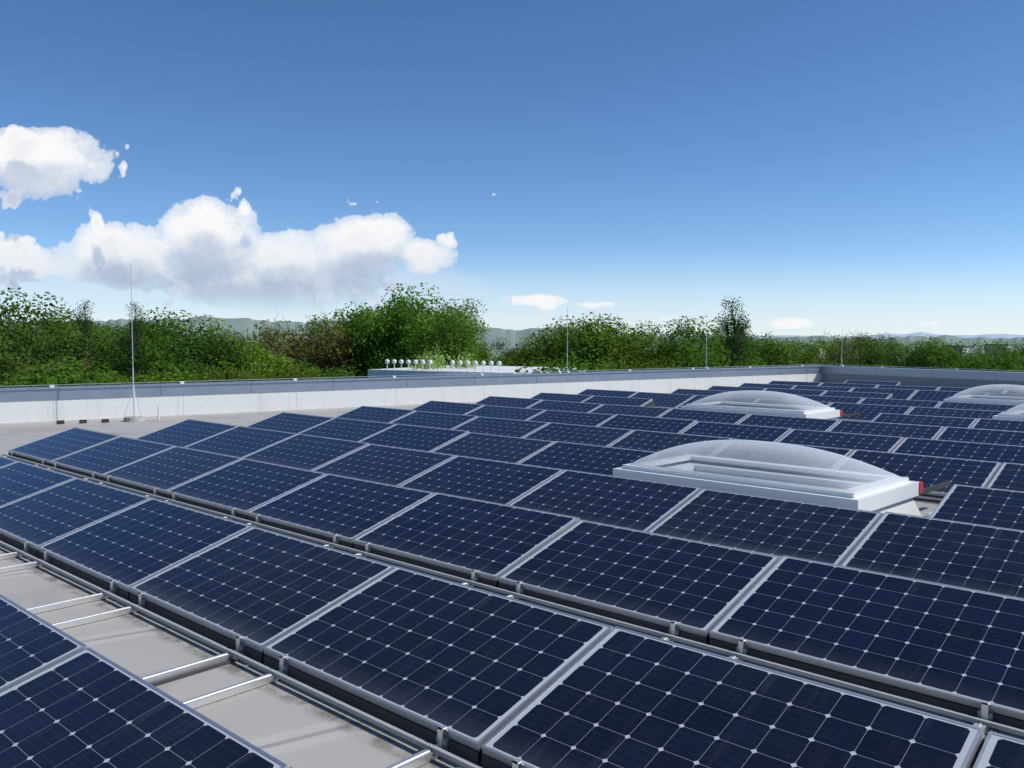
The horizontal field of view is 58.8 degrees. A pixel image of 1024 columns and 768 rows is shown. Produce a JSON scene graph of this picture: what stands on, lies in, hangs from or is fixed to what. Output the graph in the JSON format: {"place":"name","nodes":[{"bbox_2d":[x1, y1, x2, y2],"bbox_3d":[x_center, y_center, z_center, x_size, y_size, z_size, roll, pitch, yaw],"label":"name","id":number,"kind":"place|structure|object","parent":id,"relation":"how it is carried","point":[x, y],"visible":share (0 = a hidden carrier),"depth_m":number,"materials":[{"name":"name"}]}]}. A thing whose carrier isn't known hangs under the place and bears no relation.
{"place":"outdoors","nodes":[
{"label":"outdoors","id":0,"kind":"place"},
{"bbox_2d":[0,365,1023,767],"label":"flat roof","id":1,"kind":"structure","parent":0,"point":[290,725],"depth_m":17.82,"materials":[{"name":"concrete"}]},
{"bbox_2d":[0,262,1017,423],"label":"lightning protection","id":2,"kind":"object","parent":1,"relation":"on","point":[133,418],"visible":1,"depth_m":19.73,"materials":[{"name":"metal"}]},
{"bbox_2d":[0,380,1023,767],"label":"pv array","id":3,"kind":"object","parent":1,"relation":"on","point":[534,498],"visible":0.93,"depth_m":5.76,"materials":[{"name":"glass"}]},
{"bbox_2d":[681,390,859,419],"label":"skylight curb","id":4,"kind":"structure","parent":1,"relation":"on","point":[822,411],"depth_m":17.03,"materials":[{"name":"white plastic"}]},
{"bbox_2d":[613,440,950,515],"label":"skylight curb","id":5,"kind":"structure","parent":1,"relation":"on","point":[881,490],"depth_m":8.78,"materials":[{"name":"white plastic"}]},
{"bbox_2d":[944,384,1023,404],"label":"skylight curb","id":6,"kind":"structure","parent":1,"relation":"on","point":[966,396],"depth_m":19.52,"materials":[{"name":"white"}]},
{"bbox_2d":[992,404,1023,420],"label":"skylight curb","id":7,"kind":"structure","parent":1,"relation":"on","point":[1015,413],"depth_m":15.55,"materials":[{"name":"white"}]},
{"bbox_2d":[0,124,1023,335],"bbox_3d":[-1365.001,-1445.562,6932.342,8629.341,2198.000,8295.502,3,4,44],"label":"cloud","id":8,"kind":"structure","parent":0,"point":[209,249],"depth_m":6959.27,"materials":[{"name":"white"}]},
{"bbox_2d":[0,0,1023,312],"label":"sky","id":9,"kind":"structure","parent":0,"point":[638,156],"materials":[{"name":"blue"}]},
{"bbox_2d":[1,316,1023,358],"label":"wooded ridge","id":10,"kind":"structure","parent":0,"point":[241,325],"depth_m":464.69,"materials":[{"name":"green plant"}]},
{"bbox_2d":[197,336,932,365],"bbox_3d":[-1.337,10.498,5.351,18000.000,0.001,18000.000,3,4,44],"label":"ground","id":11,"kind":"structure","parent":0,"point":[500,358],"depth_m":401.49,"materials":[{"name":"green plant"}]},
{"bbox_2d":[0,373,36,387],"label":"bush","id":12,"kind":"object","parent":11,"relation":"on","point":[8,383],"visible":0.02,"depth_m":43.15,"materials":[{"name":"green plant"}]},
{"bbox_2d":[0,303,37,347],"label":"round tree","id":13,"kind":"object","parent":11,"relation":"on","point":[8,321],"visible":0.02,"depth_m":116.01,"materials":[{"name":"green plant"}]},
{"bbox_2d":[0,362,46,386],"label":"bush","id":14,"kind":"object","parent":11,"relation":"on","point":[16,368],"visible":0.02,"depth_m":51.78,"materials":[{"name":"green plant"}]},
{"bbox_2d":[0,312,68,376],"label":"round tree","id":15,"kind":"object","parent":11,"relation":"on","point":[29,329],"visible":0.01,"depth_m":113.15,"materials":[{"name":"green plant"}]},
{"bbox_2d":[0,327,95,386],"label":"round tree","id":16,"kind":"object","parent":11,"relation":"on","point":[53,341],"visible":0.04,"depth_m":73.92,"materials":[{"name":"green plant"}]},
{"bbox_2d":[0,356,99,386],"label":"bush","id":17,"kind":"object","parent":11,"relation":"on","point":[57,377],"visible":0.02,"depth_m":45.80,"materials":[{"name":"green plant"}]},
{"bbox_2d":[0,287,113,387],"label":"round tree","id":18,"kind":"object","parent":11,"relation":"on","point":[7,358],"visible":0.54,"depth_m":70.36,"materials":[{"name":"green plant"}]},
{"bbox_2d":[4,357,132,387],"bbox_3d":[-21.750,3.532,45.136,8.126,9.651,10.773,2,4,30],"label":"bush","id":19,"kind":"object","parent":11,"relation":"on","point":[81,379],"visible":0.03,"depth_m":45.07,"materials":[{"name":"green plant"}]},
{"bbox_2d":[19,307,123,384],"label":"round tree","id":20,"kind":"object","parent":11,"relation":"on","point":[64,324],"visible":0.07,"depth_m":83.74,"materials":[{"name":"green plant"}]},
{"bbox_2d":[69,300,119,381],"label":"cone tree","id":21,"kind":"object","parent":11,"relation":"on","point":[85,323],"visible":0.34,"depth_m":77.63,"materials":[{"name":"green plant"}]},
{"bbox_2d":[69,318,119,380],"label":"round tree","id":22,"kind":"object","parent":11,"relation":"on","point":[107,328],"visible":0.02,"depth_m":120.66,"materials":[{"name":"green plant"}]},
{"bbox_2d":[63,324,188,381],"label":"round tree","id":23,"kind":"object","parent":11,"relation":"on","point":[110,328],"visible":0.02,"depth_m":92.91,"materials":[{"name":"green plant"}]},
{"bbox_2d":[102,302,153,384],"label":"cone tree","id":24,"kind":"object","parent":11,"relation":"on","point":[138,328],"visible":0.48,"depth_m":73.31,"materials":[{"name":"green plant"}]},
{"bbox_2d":[107,320,168,355],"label":"round tree","id":25,"kind":"object","parent":11,"relation":"on","point":[127,329],"visible":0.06,"depth_m":139.91,"materials":[{"name":"green plant"}]},
{"bbox_2d":[72,361,206,385],"bbox_3d":[-23.866,3.187,55.572,12.891,9.218,11.087,0,3,-1],"label":"bush","id":26,"kind":"object","parent":11,"relation":"on","point":[174,377],"visible":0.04,"depth_m":56.00,"materials":[{"name":"green plant"}]},
{"bbox_2d":[100,307,223,384],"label":"round tree","id":27,"kind":"object","parent":11,"relation":"on","point":[156,354],"visible":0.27,"depth_m":76.46,"materials":[{"name":"green plant"}]},
{"bbox_2d":[95,362,264,384],"bbox_3d":[-18.569,3.454,50.342,12.848,9.248,11.050,-1,3,-22],"label":"bush","id":28,"kind":"object","parent":11,"relation":"on","point":[223,377],"visible":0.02,"depth_m":51.59,"materials":[{"name":"green plant"}]},
{"bbox_2d":[141,328,224,371],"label":"round tree","id":29,"kind":"object","parent":11,"relation":"on","point":[172,346],"visible":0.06,"depth_m":128.48,"materials":[{"name":"green plant"}]},
{"bbox_2d":[121,314,259,379],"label":"round tree","id":30,"kind":"object","parent":11,"relation":"on","point":[207,330],"visible":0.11,"depth_m":80.89,"materials":[{"name":"green plant"}]},
{"bbox_2d":[157,322,271,382],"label":"round tree","id":31,"kind":"object","parent":11,"relation":"on","point":[211,347],"visible":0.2,"depth_m":78.09,"materials":[{"name":"green plant"}]},
{"bbox_2d":[166,362,275,382],"bbox_3d":[-18.373,3.088,59.577,8.732,8.985,10.153,-1,3,-11],"label":"bush","id":32,"kind":"object","parent":11,"relation":"on","point":[215,372],"visible":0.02,"depth_m":60.66,"materials":[{"name":"green plant"}]},
{"bbox_2d":[204,327,253,367],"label":"round tree","id":33,"kind":"object","parent":11,"relation":"on","point":[240,333],"visible":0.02,"depth_m":129.69,"materials":[{"name":"green plant"}]},
{"bbox_2d":[201,336,309,381],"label":"bush","id":34,"kind":"object","parent":11,"relation":"on","point":[260,360],"visible":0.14,"depth_m":67.57,"materials":[{"name":"green plant"}]},
{"bbox_2d":[205,320,305,372],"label":"sparse tree","id":35,"kind":"object","parent":11,"relation":"on","point":[244,342],"visible":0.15,"depth_m":81.59,"materials":[{"name":"green plant"}]},
{"bbox_2d":[232,337,304,374],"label":"sparse tree","id":36,"kind":"object","parent":11,"relation":"on","point":[261,351],"visible":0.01,"depth_m":82.35,"materials":[{"name":"green plant"}]},
{"bbox_2d":[208,362,329,381],"bbox_3d":[-14.565,3.302,52.978,12.252,9.268,10.537,3,4,43],"label":"bush","id":37,"kind":"object","parent":11,"relation":"on","point":[299,377],"visible":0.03,"depth_m":51.63,"materials":[{"name":"green plant"}]},
{"bbox_2d":[257,326,300,365],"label":"round tree","id":38,"kind":"object","parent":11,"relation":"on","point":[275,340],"visible":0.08,"depth_m":161.00,"materials":[{"name":"green plant"}]},
{"bbox_2d":[233,313,353,378],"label":"sparse tree","id":39,"kind":"object","parent":11,"relation":"on","point":[294,354],"visible":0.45,"depth_m":78.18,"materials":[{"name":"green plant"}]},
{"bbox_2d":[278,358,364,379],"bbox_3d":[-13.060,2.784,64.056,9.332,9.112,10.851,-3,4,-41],"label":"bush","id":40,"kind":"object","parent":11,"relation":"on","point":[339,375],"visible":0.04,"depth_m":64.40,"materials":[{"name":"green plant"}]},
{"bbox_2d":[277,324,376,375],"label":"sparse tree","id":41,"kind":"object","parent":11,"relation":"on","point":[325,361],"visible":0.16,"depth_m":82.65,"materials":[{"name":"green plant"}]},
{"bbox_2d":[281,320,385,378],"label":"sparse tree","id":42,"kind":"object","parent":11,"relation":"on","point":[342,342],"visible":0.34,"depth_m":81.11,"materials":[{"name":"green plant"}]},
{"bbox_2d":[297,301,396,378],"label":"round tree","id":43,"kind":"object","parent":11,"relation":"on","point":[356,361],"visible":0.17,"depth_m":83.13,"materials":[{"name":"green plant"}]},
{"bbox_2d":[321,294,442,377],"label":"round tree","id":44,"kind":"object","parent":11,"relation":"on","point":[368,315],"visible":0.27,"depth_m":81.91,"materials":[{"name":"green plant"}]},
{"bbox_2d":[352,297,454,327],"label":"round tree","id":45,"kind":"object","parent":11,"relation":"on","point":[399,310],"depth_m":146.99,"materials":[{"name":"green plant"}]},
{"bbox_2d":[365,294,442,359],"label":"tall tree","id":46,"kind":"object","parent":11,"relation":"on","point":[391,312],"visible":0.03,"depth_m":91.43,"materials":[{"name":"green plant"}]},
{"bbox_2d":[364,282,484,368],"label":"round tree","id":47,"kind":"object","parent":11,"relation":"on","point":[420,334],"visible":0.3,"depth_m":80.67,"materials":[{"name":"green plant"}]},
{"bbox_2d":[409,345,479,369],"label":"bush","id":48,"kind":"object","parent":11,"relation":"on","point":[434,364],"visible":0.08,"depth_m":63.93,"materials":[{"name":"green plant"}]},
{"bbox_2d":[427,299,479,364],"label":"tall tree","id":49,"kind":"object","parent":11,"relation":"on","point":[452,345],"visible":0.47,"depth_m":77.01,"materials":[{"name":"green plant"}]},
{"bbox_2d":[435,303,484,350],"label":"round tree","id":50,"kind":"object","parent":11,"relation":"on","point":[466,316],"visible":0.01,"depth_m":159.10,"materials":[{"name":"green plant"}]},
{"bbox_2d":[433,298,499,365],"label":"tall tree","id":51,"kind":"object","parent":11,"relation":"on","point":[471,308],"visible":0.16,"depth_m":94.24,"materials":[{"name":"green plant"}]},
{"bbox_2d":[368,359,585,377],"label":"pavilion building","id":52,"kind":"structure","parent":11,"relation":"on","point":[448,371],"depth_m":59.66,"materials":[{"name":"white"}]},
{"bbox_2d":[471,354,511,365],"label":"bush","id":53,"kind":"object","parent":11,"relation":"on","point":[498,359],"depth_m":92.80,"materials":[{"name":"green plant"}]},
{"bbox_2d":[475,336,522,365],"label":"round tree","id":54,"kind":"object","parent":11,"relation":"on","point":[500,348],"visible":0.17,"depth_m":138.88,"materials":[{"name":"green plant"}]},
{"bbox_2d":[498,345,522,357],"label":"round tree","id":55,"kind":"object","parent":11,"relation":"on","point":[511,350],"visible":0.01,"depth_m":144.00,"materials":[{"name":"green plant"}]},
{"bbox_2d":[488,335,577,366],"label":"round tree","id":56,"kind":"object","parent":11,"relation":"on","point":[527,359],"visible":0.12,"depth_m":87.30,"materials":[{"name":"green plant"}]},
{"bbox_2d":[505,329,573,365],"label":"round tree","id":57,"kind":"object","parent":11,"relation":"on","point":[525,341],"visible":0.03,"depth_m":95.42,"materials":[{"name":"green plant"}]},
{"bbox_2d":[515,357,616,373],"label":"bush","id":58,"kind":"object","parent":11,"relation":"on","point":[537,364],"visible":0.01,"depth_m":48.96,"materials":[{"name":"green plant"}]},
{"bbox_2d":[552,331,580,359],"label":"round tree","id":59,"kind":"object","parent":11,"relation":"on","point":[569,343],"visible":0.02,"depth_m":166.05,"materials":[{"name":"green plant"}]},
{"bbox_2d":[511,313,661,370],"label":"round tree","id":60,"kind":"object","parent":11,"relation":"on","point":[630,350],"visible":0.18,"depth_m":86.66,"materials":[{"name":"green plant"}]},
{"bbox_2d":[529,312,659,371],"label":"round tree","id":61,"kind":"object","parent":11,"relation":"on","point":[585,335],"visible":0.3,"depth_m":86.08,"materials":[{"name":"green plant"}]},
{"bbox_2d":[532,351,664,372],"bbox_3d":[5.687,2.832,56.397,10.463,9.840,8.999,-1,3,-11],"label":"bush","id":62,"kind":"object","parent":11,"relation":"on","point":[577,365],"visible":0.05,"depth_m":54.82,"materials":[{"name":"green plant"}]},
{"bbox_2d":[584,331,667,357],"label":"round tree","id":63,"kind":"object","parent":11,"relation":"on","point":[640,344],"depth_m":95.53,"materials":[{"name":"green plant"}]},
{"bbox_2d":[572,355,684,371],"bbox_3d":[7.347,3.200,51.933,11.280,9.583,13.116,1,3,10],"label":"bush","id":64,"kind":"object","parent":11,"relation":"on","point":[632,368],"visible":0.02,"depth_m":54.31,"materials":[{"name":"green plant"}]},
{"bbox_2d":[612,319,715,370],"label":"round tree","id":65,"kind":"object","parent":11,"relation":"on","point":[649,336],"visible":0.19,"depth_m":83.94,"materials":[{"name":"green plant"}]},
{"bbox_2d":[643,355,687,369],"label":"bush","id":66,"kind":"object","parent":11,"relation":"on","point":[664,363],"visible":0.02,"depth_m":64.86,"materials":[{"name":"green plant"}]},
{"bbox_2d":[642,315,765,368],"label":"round tree","id":67,"kind":"object","parent":11,"relation":"on","point":[700,349],"visible":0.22,"depth_m":79.46,"materials":[{"name":"green plant"}]},
{"bbox_2d":[685,349,741,368],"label":"bush","id":68,"kind":"object","parent":11,"relation":"on","point":[718,365],"visible":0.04,"depth_m":55.10,"materials":[{"name":"green plant"}]},
{"bbox_2d":[698,295,766,368],"bbox_3d":[15.089,0.518,64.693,6.250,13.575,7.803,3,4,43],"label":"cone tree","id":69,"kind":"object","parent":11,"relation":"on","point":[731,343],"visible":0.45,"depth_m":63.55,"materials":[{"name":"green plant"}]},
{"bbox_2d":[709,325,777,355],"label":"round tree","id":70,"kind":"object","parent":11,"relation":"on","point":[750,338],"visible":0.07,"depth_m":161.47,"materials":[{"name":"green plant"}]},
{"bbox_2d":[738,332,758,364],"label":"cone tree","id":71,"kind":"object","parent":11,"relation":"on","point":[750,346],"visible":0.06,"depth_m":94.38,"materials":[{"name":"green plant"}]},
{"bbox_2d":[739,359,805,366],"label":"bush","id":72,"kind":"object","parent":11,"relation":"on","point":[765,362],"visible":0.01,"depth_m":61.55,"materials":[{"name":"green plant"}]},
{"bbox_2d":[749,331,832,366],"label":"round tree","id":73,"kind":"object","parent":11,"relation":"on","point":[773,352],"visible":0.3,"depth_m":103.95,"materials":[{"name":"green plant"}]},
{"bbox_2d":[758,338,835,366],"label":"round tree","id":74,"kind":"object","parent":11,"relation":"on","point":[819,362],"visible":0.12,"depth_m":122.59,"materials":[{"name":"green plant"}]},
{"bbox_2d":[791,338,848,365],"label":"round tree","id":75,"kind":"object","parent":11,"relation":"on","point":[824,351],"visible":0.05,"depth_m":128.47,"materials":[{"name":"green plant"}]},
{"bbox_2d":[810,328,888,366],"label":"tree","id":76,"kind":"object","parent":11,"relation":"on","point":[837,357],"visible":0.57,"depth_m":111.48,"materials":[{"name":"green plant"}]},
{"bbox_2d":[821,331,903,367],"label":"round tree","id":77,"kind":"object","parent":11,"relation":"on","point":[867,341],"visible":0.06,"depth_m":134.15,"materials":[{"name":"green plant"}]},
{"bbox_2d":[831,332,910,367],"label":"round tree","id":78,"kind":"object","parent":11,"relation":"on","point":[868,359],"visible":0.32,"depth_m":123.69,"materials":[{"name":"green plant"}]},
{"bbox_2d":[804,338,1014,366],"bbox_3d":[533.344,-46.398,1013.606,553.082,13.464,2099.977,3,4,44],"label":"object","id":79,"kind":"structure","parent":11,"relation":"on","point":[947,346],"depth_m":141.49,"materials":[{"name":"green"}]},
{"bbox_2d":[860,335,966,369],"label":"round tree","id":80,"kind":"object","parent":11,"relation":"on","point":[922,355],"visible":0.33,"depth_m":112.21,"materials":[{"name":"green plant"}]},
{"bbox_2d":[902,340,967,368],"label":"round tree","id":81,"kind":"object","parent":11,"relation":"on","point":[914,364],"visible":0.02,"depth_m":135.87,"materials":[{"name":"green plant"}]},
{"bbox_2d":[916,339,994,369],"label":"round tree","id":82,"kind":"object","parent":11,"relation":"on","point":[962,350],"visible":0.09,"depth_m":118.97,"materials":[{"name":"green plant"}]},
{"bbox_2d":[948,338,1021,370],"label":"round tree","id":83,"kind":"object","parent":11,"relation":"on","point":[985,348],"visible":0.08,"depth_m":118.02,"materials":[{"name":"green plant"}]},
{"bbox_2d":[948,351,1023,371],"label":"round tree","id":84,"kind":"object","parent":11,"relation":"on","point":[979,366],"visible":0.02,"depth_m":51.39,"materials":[{"name":"green plant"}]},
{"bbox_2d":[965,338,1023,370],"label":"round tree","id":85,"kind":"object","parent":11,"relation":"on","point":[1012,352],"visible":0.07,"depth_m":107.29,"materials":[{"name":"green plant"}]},
{"bbox_2d":[977,355,1023,371],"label":"bush","id":86,"kind":"object","parent":11,"relation":"on","point":[1000,367],"depth_m":45.12,"materials":[{"name":"green plant"}]},
{"bbox_2d":[617,332,1023,338],"bbox_3d":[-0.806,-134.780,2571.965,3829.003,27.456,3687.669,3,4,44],"label":"hills","id":87,"kind":"structure","parent":0,"point":[996,336],"depth_m":2687.99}
]}

